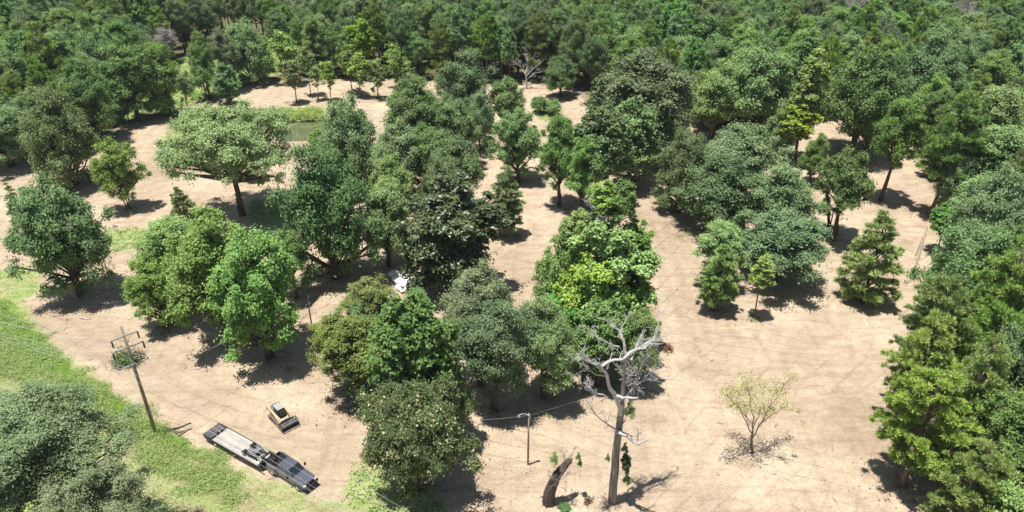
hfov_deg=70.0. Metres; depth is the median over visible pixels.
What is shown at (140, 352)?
brush pile
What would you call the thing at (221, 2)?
oak tree
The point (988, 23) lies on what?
elm tree
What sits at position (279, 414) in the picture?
track loader
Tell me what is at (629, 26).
oak tree
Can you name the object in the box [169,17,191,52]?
live oak tree
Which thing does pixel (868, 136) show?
oak tree
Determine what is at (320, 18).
oak tree
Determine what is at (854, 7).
elm tree
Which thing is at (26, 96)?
elm tree
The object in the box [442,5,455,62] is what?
sweetgum tree
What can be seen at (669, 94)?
oak tree
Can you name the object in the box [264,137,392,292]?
oak tree
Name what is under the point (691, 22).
sweetgum tree
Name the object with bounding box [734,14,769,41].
elm tree
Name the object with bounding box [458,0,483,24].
oak tree
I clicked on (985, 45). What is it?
oak tree
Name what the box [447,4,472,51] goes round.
sweetgum tree
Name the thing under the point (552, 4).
oak tree
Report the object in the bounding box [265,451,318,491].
pickup truck
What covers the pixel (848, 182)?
oak tree
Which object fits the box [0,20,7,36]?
elm tree
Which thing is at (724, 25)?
pine tree
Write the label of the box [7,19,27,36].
oak tree
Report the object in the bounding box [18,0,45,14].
oak tree
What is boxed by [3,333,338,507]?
power line wire
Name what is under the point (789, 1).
oak tree
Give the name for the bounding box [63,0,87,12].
pine tree
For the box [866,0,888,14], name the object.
sweetgum tree
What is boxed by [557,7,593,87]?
live oak tree
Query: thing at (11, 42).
oak tree
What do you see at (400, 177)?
elm tree
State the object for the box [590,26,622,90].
elm tree
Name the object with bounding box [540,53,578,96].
oak tree
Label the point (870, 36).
pine tree
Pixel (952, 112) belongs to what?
sweetgum tree
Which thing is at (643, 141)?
sweetgum tree
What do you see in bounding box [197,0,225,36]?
oak tree
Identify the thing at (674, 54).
pine tree
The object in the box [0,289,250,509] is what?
weeds
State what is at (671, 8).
sweetgum tree
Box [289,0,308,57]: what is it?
oak tree
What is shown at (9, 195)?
slender pine tree
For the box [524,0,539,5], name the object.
pine tree
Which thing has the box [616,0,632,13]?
elm tree
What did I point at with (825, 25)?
oak tree
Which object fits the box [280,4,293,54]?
sweetgum tree
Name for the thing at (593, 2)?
tulip tree
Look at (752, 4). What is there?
sweetgum tree
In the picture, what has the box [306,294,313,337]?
service pole
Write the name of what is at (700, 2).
live oak tree
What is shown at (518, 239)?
seedlings
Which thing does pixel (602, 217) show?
dead tree
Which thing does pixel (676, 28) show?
sweetgum tree
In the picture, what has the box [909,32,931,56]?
pine tree
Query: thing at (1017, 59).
sweetgum tree
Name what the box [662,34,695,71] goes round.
elm tree
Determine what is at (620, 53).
elm tree
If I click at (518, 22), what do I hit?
oak tree
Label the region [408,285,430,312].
sweetgum tree
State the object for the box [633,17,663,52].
pine tree
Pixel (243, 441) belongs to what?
flatbed trailer
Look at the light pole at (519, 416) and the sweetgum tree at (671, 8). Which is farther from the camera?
the sweetgum tree at (671, 8)
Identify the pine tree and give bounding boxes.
[0,67,31,103]
[0,375,150,511]
[3,183,26,229]
[14,450,168,511]
[20,20,66,82]
[26,56,49,89]
[34,0,47,9]
[45,81,80,119]
[46,72,60,88]
[52,56,67,81]
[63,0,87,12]
[65,9,106,52]
[71,2,91,17]
[90,0,106,14]
[105,0,126,18]
[112,0,131,13]
[147,4,178,62]
[169,186,197,228]
[176,2,193,39]
[179,0,191,42]
[261,0,286,60]
[287,15,309,75]
[316,0,338,31]
[365,0,386,65]
[383,15,400,68]
[388,3,394,14]
[401,20,417,72]
[427,18,452,71]
[476,14,497,81]
[523,12,548,79]
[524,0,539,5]
[570,0,591,78]
[594,0,613,14]
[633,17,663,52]
[657,38,681,80]
[693,243,744,310]
[717,15,734,42]
[747,253,775,316]
[783,3,804,41]
[811,36,849,120]
[822,32,841,74]
[832,208,905,306]
[851,0,880,41]
[862,27,886,52]
[862,45,875,54]
[867,362,985,488]
[878,309,957,422]
[888,272,981,391]
[898,42,920,80]
[900,0,921,31]
[907,5,938,45]
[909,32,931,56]
[915,90,990,216]
[918,436,1023,511]
[934,330,1016,463]
[946,298,1023,415]
[958,235,1023,340]
[959,73,992,107]
[983,0,1001,11]
[991,31,1006,57]
[995,0,1008,9]
[1007,147,1023,197]
[1007,224,1023,253]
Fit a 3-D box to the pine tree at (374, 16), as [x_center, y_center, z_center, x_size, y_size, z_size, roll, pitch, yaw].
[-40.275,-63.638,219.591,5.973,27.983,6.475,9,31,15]
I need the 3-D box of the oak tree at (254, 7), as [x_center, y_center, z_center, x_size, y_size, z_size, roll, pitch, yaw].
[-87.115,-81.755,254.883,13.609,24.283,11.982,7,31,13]
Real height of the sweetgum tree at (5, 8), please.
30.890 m
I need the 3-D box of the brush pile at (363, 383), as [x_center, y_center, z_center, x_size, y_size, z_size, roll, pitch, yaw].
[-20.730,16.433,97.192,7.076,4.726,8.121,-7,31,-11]
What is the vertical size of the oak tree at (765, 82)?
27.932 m
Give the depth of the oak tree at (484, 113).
167.55 m
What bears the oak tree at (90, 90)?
on the ground at (810, 335)
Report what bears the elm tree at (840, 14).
on the ground at (810, 335)
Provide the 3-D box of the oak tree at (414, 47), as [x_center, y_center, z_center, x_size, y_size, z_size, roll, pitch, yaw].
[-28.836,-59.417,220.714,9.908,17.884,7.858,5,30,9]
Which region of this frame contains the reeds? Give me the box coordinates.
[266,104,326,125]
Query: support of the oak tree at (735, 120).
on the ground at (810, 335)
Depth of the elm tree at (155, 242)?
107.85 m
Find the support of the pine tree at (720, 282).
on the ground at (810, 335)
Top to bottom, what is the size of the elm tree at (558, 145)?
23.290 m
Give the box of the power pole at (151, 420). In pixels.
[110,326,156,432]
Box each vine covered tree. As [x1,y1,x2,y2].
[550,243,635,323]
[556,206,600,257]
[565,218,665,322]
[609,254,657,317]
[616,218,656,263]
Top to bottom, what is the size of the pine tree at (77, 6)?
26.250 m
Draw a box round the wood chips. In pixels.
[1,88,937,511]
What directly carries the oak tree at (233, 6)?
on the ground at (810, 335)
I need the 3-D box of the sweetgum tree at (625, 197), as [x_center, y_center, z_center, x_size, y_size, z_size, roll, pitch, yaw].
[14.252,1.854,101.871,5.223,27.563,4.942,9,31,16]
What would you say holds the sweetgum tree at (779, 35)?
on the ground at (810, 335)
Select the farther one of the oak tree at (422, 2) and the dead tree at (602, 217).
the oak tree at (422, 2)
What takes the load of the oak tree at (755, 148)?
on the ground at (810, 335)
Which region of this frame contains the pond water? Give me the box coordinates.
[269,121,327,140]
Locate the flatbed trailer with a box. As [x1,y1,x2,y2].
[203,423,282,470]
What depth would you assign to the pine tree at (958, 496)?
71.62 m
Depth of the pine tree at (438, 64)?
219.12 m
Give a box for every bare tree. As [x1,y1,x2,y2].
[153,22,178,61]
[847,0,869,8]
[954,0,979,20]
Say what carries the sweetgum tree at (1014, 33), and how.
on the ground at (810, 335)
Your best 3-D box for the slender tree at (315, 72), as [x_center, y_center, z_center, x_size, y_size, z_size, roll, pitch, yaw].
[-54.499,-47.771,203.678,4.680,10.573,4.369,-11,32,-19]
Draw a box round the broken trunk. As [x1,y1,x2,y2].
[540,446,582,507]
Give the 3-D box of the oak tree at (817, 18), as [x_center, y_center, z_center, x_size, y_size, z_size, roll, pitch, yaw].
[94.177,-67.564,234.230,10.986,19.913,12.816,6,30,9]
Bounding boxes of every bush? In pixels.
[142,91,176,115]
[480,135,495,145]
[529,94,547,114]
[542,98,562,114]
[557,501,570,511]
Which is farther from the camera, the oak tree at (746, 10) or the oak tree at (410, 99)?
the oak tree at (746, 10)
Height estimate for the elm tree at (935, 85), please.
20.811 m
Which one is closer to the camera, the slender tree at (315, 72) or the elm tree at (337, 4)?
the slender tree at (315, 72)
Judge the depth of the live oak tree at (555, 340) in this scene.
90.07 m
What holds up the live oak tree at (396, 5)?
on the ground at (810, 335)
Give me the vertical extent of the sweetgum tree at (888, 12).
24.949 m
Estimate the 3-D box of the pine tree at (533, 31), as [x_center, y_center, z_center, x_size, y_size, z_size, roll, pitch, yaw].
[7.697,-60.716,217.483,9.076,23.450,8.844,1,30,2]
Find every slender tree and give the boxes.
[111,94,131,119]
[263,29,302,83]
[279,59,301,102]
[294,46,319,95]
[307,66,321,99]
[317,61,337,100]
[335,43,356,92]
[343,52,372,96]
[363,57,386,98]
[382,41,414,86]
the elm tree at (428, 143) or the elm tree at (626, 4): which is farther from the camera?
the elm tree at (626, 4)
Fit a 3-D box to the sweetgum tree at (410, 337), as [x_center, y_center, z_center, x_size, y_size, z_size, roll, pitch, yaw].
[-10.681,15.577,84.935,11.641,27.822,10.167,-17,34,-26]
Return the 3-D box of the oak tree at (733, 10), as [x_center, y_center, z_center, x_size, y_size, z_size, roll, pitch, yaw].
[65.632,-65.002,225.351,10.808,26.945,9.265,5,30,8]
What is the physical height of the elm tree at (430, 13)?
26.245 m
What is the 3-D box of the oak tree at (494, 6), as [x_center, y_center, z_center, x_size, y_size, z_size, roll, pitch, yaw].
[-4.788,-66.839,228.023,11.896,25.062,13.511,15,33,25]
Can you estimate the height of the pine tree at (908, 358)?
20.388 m
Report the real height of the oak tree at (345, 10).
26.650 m
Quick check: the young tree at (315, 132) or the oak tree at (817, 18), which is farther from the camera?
the oak tree at (817, 18)
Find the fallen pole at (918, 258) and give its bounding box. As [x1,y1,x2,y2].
[915,227,927,267]
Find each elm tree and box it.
[0,15,7,32]
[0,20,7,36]
[0,31,7,40]
[0,49,41,92]
[10,85,39,107]
[16,0,51,11]
[39,7,77,33]
[43,29,73,66]
[70,51,98,126]
[80,0,105,14]
[85,59,101,72]
[87,134,152,209]
[91,7,103,17]
[93,15,106,27]
[94,38,170,121]
[102,19,136,48]
[119,251,176,327]
[127,213,222,280]
[139,40,181,112]
[157,203,266,342]
[202,223,304,367]
[263,13,289,40]
[269,225,312,297]
[282,0,293,41]
[300,13,325,68]
[319,27,341,76]
[330,0,349,19]
[334,31,354,78]
[361,179,411,266]
[366,150,421,218]
[367,26,384,59]
[398,121,447,193]
[401,3,422,38]
[415,0,443,58]
[443,2,459,61]
[455,20,485,61]
[484,107,543,182]
[486,75,526,130]
[491,0,509,12]
[527,230,578,299]
[533,114,578,206]
[543,8,568,56]
[561,133,609,207]
[589,11,616,40]
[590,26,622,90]
[608,26,656,64]
[610,34,645,69]
[615,303,662,386]
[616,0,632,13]
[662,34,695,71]
[687,57,751,139]
[689,4,701,43]
[690,217,750,276]
[697,33,735,67]
[700,0,718,13]
[726,12,750,37]
[727,25,763,60]
[729,39,756,59]
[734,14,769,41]
[764,102,795,152]
[779,24,823,94]
[787,14,817,41]
[796,132,829,183]
[818,5,851,35]
[819,1,837,18]
[838,30,865,93]
[844,1,861,16]
[845,11,865,31]
[867,94,928,200]
[878,33,906,55]
[893,10,914,37]
[912,71,954,140]
[918,0,952,18]
[920,87,956,144]
[937,16,961,32]
[947,167,1001,218]
[950,81,1023,139]
[950,122,1023,176]
[959,0,983,8]
[959,11,986,37]
[962,384,1023,505]
[970,48,1022,88]
[978,12,994,30]
[978,466,1023,511]
[984,18,1019,40]
[1002,0,1020,16]
[1012,248,1023,311]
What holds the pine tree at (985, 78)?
on the ground at (810, 335)
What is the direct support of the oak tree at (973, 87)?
on the ground at (810, 335)
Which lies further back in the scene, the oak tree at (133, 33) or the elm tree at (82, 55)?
the oak tree at (133, 33)
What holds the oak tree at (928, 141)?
on the ground at (810, 335)
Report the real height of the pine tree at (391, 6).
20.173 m
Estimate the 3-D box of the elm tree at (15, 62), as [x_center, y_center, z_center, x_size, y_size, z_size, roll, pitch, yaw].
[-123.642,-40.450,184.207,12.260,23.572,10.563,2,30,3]
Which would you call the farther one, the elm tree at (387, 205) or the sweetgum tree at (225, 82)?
the sweetgum tree at (225, 82)
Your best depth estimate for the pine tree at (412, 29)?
222.19 m
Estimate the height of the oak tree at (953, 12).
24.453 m
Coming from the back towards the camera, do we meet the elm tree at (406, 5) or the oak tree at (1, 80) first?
the elm tree at (406, 5)
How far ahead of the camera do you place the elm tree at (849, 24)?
219.03 m
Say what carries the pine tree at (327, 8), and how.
on the ground at (810, 335)
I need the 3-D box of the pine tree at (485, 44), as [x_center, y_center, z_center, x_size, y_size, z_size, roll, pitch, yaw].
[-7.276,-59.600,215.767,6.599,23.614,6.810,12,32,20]
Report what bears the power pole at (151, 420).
on the ground at (810, 335)
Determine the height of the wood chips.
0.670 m
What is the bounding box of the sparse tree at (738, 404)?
[714,369,801,453]
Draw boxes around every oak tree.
[0,28,41,69]
[0,70,6,92]
[0,98,38,166]
[0,168,121,302]
[2,99,35,152]
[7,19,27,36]
[8,5,49,36]
[15,76,103,192]
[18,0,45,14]
[45,0,59,8]
[50,19,79,48]
[52,55,123,137]
[57,0,78,12]
[72,26,130,99]
[93,6,116,22]
[112,12,144,64]
[131,22,155,45]
[164,0,190,55]
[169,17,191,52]
[183,0,218,41]
[185,29,216,94]
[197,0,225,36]
[206,27,241,71]
[215,0,229,25]
[220,0,250,28]
[223,15,277,86]
[237,0,269,45]
[263,7,290,75]
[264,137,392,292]
[267,0,290,9]
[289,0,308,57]
[289,11,306,44]
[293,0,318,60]
[301,10,334,70]
[313,86,379,196]
[331,15,365,59]
[333,0,357,27]
[349,300,375,381]
[357,0,389,64]
[365,116,424,187]
[380,65,439,134]
[382,8,410,64]
[390,1,408,55]
[401,7,418,66]
[401,31,432,77]
[405,0,415,4]
[408,156,471,196]
[411,3,423,63]
[416,0,435,59]
[417,89,483,157]
[426,131,488,197]
[428,16,465,67]
[431,46,499,109]
[435,0,458,56]
[437,257,519,386]
[448,362,481,424]
[452,295,553,411]
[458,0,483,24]
[466,90,495,150]
[484,0,505,67]
[494,11,507,64]
[504,0,517,58]
[504,2,533,75]
[505,0,526,67]
[514,292,580,399]
[524,0,542,72]
[535,3,558,75]
[537,28,553,70]
[539,0,573,56]
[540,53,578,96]
[555,0,575,24]
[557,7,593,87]
[574,36,608,91]
[580,39,705,148]
[583,4,595,75]
[592,3,616,34]
[610,8,617,15]
[618,12,628,24]
[620,18,647,46]
[627,0,650,25]
[634,18,651,38]
[641,0,654,16]
[647,3,664,52]
[648,127,709,214]
[654,110,695,150]
[661,37,686,51]
[665,147,764,234]
[689,67,723,127]
[690,47,720,114]
[695,0,708,10]
[695,0,730,33]
[697,120,798,189]
[711,43,797,124]
[722,49,746,123]
[724,1,746,28]
[732,0,759,7]
[737,203,834,286]
[739,161,831,222]
[741,6,753,21]
[749,4,773,19]
[756,36,793,80]
[759,0,776,12]
[759,7,783,37]
[782,0,803,42]
[802,0,830,16]
[807,14,823,25]
[813,143,877,240]
[815,13,842,42]
[818,43,917,155]
[822,22,854,91]
[824,0,850,10]
[844,109,883,153]
[850,25,871,52]
[872,14,902,48]
[897,31,914,47]
[899,219,1021,344]
[900,23,974,107]
[901,36,916,60]
[905,0,930,16]
[917,122,955,166]
[919,219,1004,280]
[922,8,943,30]
[930,152,984,206]
[936,0,962,11]
[936,161,1023,246]
[940,5,964,23]
[948,21,975,72]
[948,30,980,73]
[955,79,989,102]
[956,70,978,94]
[956,313,1023,426]
[958,61,968,76]
[966,29,994,73]
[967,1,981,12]
[977,3,1003,29]
[986,12,1009,29]
[1004,74,1023,91]
[1011,0,1023,19]
[1015,13,1023,41]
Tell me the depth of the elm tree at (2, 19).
213.32 m
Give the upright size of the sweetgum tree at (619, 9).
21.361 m
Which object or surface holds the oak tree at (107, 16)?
on the ground at (810, 335)
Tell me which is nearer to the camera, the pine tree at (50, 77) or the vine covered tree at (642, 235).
the vine covered tree at (642, 235)
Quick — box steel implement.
[241,442,268,459]
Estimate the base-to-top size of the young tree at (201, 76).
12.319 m
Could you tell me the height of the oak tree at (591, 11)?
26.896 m
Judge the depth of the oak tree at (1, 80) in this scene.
180.93 m
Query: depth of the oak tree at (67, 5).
222.06 m
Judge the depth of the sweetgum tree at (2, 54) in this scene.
186.39 m
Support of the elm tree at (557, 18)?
on the ground at (810, 335)
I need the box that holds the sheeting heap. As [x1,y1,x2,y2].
[388,270,415,291]
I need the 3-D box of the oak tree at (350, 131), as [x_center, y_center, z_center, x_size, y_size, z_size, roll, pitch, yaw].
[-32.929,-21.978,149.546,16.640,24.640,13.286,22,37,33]
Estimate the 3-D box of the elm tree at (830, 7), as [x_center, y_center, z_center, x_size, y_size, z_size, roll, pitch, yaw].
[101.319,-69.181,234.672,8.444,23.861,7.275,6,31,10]
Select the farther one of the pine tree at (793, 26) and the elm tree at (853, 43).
the pine tree at (793, 26)
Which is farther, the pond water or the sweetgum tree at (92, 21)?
the sweetgum tree at (92, 21)
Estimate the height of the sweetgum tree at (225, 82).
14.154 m
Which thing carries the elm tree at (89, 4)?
on the ground at (810, 335)
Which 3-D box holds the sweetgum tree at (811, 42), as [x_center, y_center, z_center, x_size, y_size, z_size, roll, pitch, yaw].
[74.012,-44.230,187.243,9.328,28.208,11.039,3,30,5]
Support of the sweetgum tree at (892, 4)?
on the ground at (810, 335)
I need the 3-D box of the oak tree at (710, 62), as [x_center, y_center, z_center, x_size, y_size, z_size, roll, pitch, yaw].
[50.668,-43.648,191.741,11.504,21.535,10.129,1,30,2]
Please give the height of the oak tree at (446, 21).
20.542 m
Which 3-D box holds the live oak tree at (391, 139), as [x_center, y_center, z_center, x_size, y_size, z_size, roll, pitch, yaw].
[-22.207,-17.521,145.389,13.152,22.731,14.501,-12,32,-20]
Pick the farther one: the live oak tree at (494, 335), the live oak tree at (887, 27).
the live oak tree at (887, 27)
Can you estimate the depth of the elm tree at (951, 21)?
202.04 m
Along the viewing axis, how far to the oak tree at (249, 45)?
214.11 m
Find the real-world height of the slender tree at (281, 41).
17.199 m
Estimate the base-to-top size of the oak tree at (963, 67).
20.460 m
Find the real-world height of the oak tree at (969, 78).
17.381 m
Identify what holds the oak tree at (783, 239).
on the ground at (810, 335)
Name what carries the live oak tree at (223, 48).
on the ground at (810, 335)
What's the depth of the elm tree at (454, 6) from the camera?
231.12 m
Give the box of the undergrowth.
[101,46,1023,477]
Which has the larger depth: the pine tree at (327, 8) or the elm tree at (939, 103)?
the pine tree at (327, 8)
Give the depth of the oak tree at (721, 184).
127.81 m
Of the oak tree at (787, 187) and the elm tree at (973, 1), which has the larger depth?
the elm tree at (973, 1)
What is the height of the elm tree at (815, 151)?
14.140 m
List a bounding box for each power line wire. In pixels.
[1,341,342,511]
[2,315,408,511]
[2,322,364,509]
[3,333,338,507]
[3,336,349,509]
[5,340,333,511]
[7,323,388,508]
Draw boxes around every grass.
[0,269,364,511]
[105,47,563,511]
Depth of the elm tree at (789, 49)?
193.74 m
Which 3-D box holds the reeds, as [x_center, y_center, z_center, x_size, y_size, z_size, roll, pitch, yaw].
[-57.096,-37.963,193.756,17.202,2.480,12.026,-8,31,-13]
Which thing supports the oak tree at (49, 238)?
on the ground at (810, 335)
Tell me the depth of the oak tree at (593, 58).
194.49 m
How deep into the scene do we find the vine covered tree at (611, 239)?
96.39 m
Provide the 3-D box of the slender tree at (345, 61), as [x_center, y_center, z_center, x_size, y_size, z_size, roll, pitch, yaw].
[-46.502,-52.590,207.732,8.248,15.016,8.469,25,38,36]
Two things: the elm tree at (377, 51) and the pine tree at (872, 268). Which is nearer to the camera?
the pine tree at (872, 268)
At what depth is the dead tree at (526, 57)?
212.14 m
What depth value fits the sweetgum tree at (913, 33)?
217.53 m
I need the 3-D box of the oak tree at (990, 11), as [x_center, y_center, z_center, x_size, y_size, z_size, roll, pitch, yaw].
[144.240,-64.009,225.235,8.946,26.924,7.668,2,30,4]
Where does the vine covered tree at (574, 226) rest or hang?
on the ground at (810, 335)
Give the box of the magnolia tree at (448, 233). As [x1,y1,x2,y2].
[390,169,514,293]
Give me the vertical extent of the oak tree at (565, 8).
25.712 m
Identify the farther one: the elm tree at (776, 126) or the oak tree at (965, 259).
the elm tree at (776, 126)
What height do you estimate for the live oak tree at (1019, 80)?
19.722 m
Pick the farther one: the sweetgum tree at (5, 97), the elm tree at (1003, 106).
the sweetgum tree at (5, 97)
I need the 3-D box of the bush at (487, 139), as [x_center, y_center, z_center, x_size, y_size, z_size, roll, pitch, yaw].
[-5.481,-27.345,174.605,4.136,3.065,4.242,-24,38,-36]
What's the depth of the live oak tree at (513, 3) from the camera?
225.24 m
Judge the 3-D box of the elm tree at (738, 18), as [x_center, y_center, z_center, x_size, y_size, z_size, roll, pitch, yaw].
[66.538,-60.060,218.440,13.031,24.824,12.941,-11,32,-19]
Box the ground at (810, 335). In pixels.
[0,15,1022,511]
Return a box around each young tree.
[173,67,197,108]
[189,59,212,100]
[307,124,323,152]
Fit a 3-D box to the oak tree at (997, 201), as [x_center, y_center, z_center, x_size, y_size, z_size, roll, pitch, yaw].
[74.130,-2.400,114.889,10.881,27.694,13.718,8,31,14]
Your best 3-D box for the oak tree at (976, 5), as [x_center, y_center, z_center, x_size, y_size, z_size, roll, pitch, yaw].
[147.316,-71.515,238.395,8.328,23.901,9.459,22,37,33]
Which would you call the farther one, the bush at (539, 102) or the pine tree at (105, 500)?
the bush at (539, 102)
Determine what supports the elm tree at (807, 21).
on the ground at (810, 335)
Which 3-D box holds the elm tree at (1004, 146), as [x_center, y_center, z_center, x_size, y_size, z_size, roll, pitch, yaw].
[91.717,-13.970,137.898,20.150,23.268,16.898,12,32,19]
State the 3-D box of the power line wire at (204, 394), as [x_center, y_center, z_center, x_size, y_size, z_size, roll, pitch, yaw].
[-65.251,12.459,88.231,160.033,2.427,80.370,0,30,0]
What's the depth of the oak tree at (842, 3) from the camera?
237.28 m
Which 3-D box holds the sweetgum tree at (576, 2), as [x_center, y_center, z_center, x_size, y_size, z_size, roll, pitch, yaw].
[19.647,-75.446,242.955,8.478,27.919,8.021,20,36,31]
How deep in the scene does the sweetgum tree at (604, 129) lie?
137.93 m
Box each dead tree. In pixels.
[509,47,544,88]
[566,293,680,504]
[585,192,622,255]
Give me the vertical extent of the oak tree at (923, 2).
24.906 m
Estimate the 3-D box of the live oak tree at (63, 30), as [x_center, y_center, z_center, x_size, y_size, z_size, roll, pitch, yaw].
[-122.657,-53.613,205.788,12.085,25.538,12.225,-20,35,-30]
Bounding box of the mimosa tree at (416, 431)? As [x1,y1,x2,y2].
[347,371,490,503]
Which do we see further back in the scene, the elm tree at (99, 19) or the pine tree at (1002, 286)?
the elm tree at (99, 19)
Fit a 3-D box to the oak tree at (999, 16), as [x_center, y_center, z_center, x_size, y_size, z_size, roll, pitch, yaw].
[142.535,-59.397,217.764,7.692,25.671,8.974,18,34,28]
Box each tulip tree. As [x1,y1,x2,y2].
[343,10,375,79]
[587,179,617,220]
[589,0,606,12]
[778,104,823,163]
[788,45,834,158]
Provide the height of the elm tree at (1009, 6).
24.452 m
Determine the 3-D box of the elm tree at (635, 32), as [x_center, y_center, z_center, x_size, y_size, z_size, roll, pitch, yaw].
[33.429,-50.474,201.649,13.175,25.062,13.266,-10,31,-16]
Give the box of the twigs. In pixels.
[63,151,927,510]
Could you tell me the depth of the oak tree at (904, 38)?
204.01 m
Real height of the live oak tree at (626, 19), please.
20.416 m
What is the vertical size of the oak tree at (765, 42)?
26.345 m
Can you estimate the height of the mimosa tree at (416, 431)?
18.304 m
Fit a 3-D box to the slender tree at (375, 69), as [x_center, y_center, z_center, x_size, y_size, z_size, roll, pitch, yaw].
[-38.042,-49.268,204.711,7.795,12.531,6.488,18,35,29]
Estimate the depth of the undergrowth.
227.09 m
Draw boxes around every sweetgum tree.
[0,0,13,31]
[0,47,20,69]
[0,90,11,104]
[3,0,21,15]
[38,17,50,32]
[72,11,102,32]
[101,29,119,47]
[123,0,159,35]
[149,0,173,32]
[210,62,241,104]
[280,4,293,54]
[351,0,375,68]
[361,288,469,399]
[383,0,401,12]
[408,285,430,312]
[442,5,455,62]
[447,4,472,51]
[472,0,498,75]
[491,23,505,79]
[500,27,519,79]
[536,287,586,350]
[565,0,582,10]
[571,98,636,204]
[571,296,636,387]
[602,178,639,231]
[606,13,628,63]
[608,94,663,187]
[613,1,627,14]
[650,0,667,52]
[657,0,688,45]
[662,12,688,42]
[678,35,710,112]
[680,0,698,4]
[680,1,689,11]
[682,6,696,41]
[685,13,719,91]
[735,1,743,11]
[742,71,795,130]
[748,2,759,8]
[768,26,791,52]
[774,1,788,25]
[787,0,803,39]
[789,26,824,94]
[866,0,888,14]
[871,9,897,41]
[881,0,899,17]
[897,0,910,13]
[912,8,939,34]
[914,21,942,47]
[928,202,962,250]
[950,103,968,122]
[993,16,1023,55]
[999,43,1023,83]
[1014,88,1023,114]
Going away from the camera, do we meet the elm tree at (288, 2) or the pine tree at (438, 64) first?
the pine tree at (438, 64)
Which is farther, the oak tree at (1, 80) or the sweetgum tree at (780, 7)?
the sweetgum tree at (780, 7)
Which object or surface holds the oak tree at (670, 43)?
on the ground at (810, 335)
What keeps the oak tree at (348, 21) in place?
on the ground at (810, 335)
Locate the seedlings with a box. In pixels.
[0,79,965,511]
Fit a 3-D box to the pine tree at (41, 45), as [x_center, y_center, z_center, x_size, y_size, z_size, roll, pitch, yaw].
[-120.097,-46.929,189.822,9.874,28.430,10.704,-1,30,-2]
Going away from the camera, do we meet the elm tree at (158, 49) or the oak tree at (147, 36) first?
the elm tree at (158, 49)
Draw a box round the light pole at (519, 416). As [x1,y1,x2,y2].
[517,413,529,464]
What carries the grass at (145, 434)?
on the ground at (810, 335)
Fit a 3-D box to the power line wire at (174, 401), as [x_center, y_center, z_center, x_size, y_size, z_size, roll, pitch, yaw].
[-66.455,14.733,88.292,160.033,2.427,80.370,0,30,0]
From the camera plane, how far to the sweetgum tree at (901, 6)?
238.08 m
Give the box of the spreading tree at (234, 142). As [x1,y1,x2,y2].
[141,96,302,216]
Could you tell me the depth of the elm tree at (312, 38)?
217.07 m
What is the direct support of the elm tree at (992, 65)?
on the ground at (810, 335)
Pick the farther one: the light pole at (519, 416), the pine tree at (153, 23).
the pine tree at (153, 23)
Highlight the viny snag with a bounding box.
[822,188,833,226]
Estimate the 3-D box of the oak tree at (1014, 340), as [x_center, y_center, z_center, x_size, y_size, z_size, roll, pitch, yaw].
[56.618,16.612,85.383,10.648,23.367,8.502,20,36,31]
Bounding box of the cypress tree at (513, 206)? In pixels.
[490,165,525,236]
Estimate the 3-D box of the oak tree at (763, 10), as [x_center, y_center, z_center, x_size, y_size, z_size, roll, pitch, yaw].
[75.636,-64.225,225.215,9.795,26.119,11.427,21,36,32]
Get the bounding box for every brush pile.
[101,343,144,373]
[132,348,146,357]
[332,376,378,408]
[584,495,593,505]
[659,342,673,354]
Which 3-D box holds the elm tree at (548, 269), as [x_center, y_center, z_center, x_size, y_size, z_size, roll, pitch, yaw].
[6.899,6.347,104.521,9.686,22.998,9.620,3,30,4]
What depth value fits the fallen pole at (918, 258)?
131.67 m
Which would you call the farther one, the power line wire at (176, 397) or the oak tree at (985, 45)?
the oak tree at (985, 45)
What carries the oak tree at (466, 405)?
on the ground at (810, 335)
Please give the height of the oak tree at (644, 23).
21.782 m
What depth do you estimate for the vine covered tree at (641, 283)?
98.38 m
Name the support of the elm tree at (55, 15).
on the ground at (810, 335)
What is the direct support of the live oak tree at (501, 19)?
on the ground at (810, 335)
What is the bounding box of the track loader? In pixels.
[266,398,299,432]
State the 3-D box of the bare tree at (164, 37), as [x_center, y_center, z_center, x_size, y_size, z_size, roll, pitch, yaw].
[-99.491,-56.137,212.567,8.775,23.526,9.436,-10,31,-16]
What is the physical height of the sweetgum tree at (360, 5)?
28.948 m
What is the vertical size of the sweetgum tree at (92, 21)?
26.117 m
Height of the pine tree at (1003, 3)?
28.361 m
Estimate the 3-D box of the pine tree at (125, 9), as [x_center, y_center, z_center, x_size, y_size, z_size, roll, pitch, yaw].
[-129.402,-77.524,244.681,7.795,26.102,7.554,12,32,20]
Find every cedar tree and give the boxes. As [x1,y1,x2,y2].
[305,303,383,404]
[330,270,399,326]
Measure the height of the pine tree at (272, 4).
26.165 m
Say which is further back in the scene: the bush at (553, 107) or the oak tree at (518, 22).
the oak tree at (518, 22)
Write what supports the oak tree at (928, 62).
on the ground at (810, 335)
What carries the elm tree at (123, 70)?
on the ground at (810, 335)
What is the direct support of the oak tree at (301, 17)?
on the ground at (810, 335)
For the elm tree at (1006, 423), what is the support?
on the ground at (810, 335)
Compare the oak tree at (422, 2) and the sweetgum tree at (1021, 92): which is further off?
the oak tree at (422, 2)
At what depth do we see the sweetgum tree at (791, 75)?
182.83 m
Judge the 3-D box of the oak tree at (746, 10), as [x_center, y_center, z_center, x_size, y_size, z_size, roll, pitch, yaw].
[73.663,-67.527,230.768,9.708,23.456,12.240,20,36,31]
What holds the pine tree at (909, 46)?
on the ground at (810, 335)
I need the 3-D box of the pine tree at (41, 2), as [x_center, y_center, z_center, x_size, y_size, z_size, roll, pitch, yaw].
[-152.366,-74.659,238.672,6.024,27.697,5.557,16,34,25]

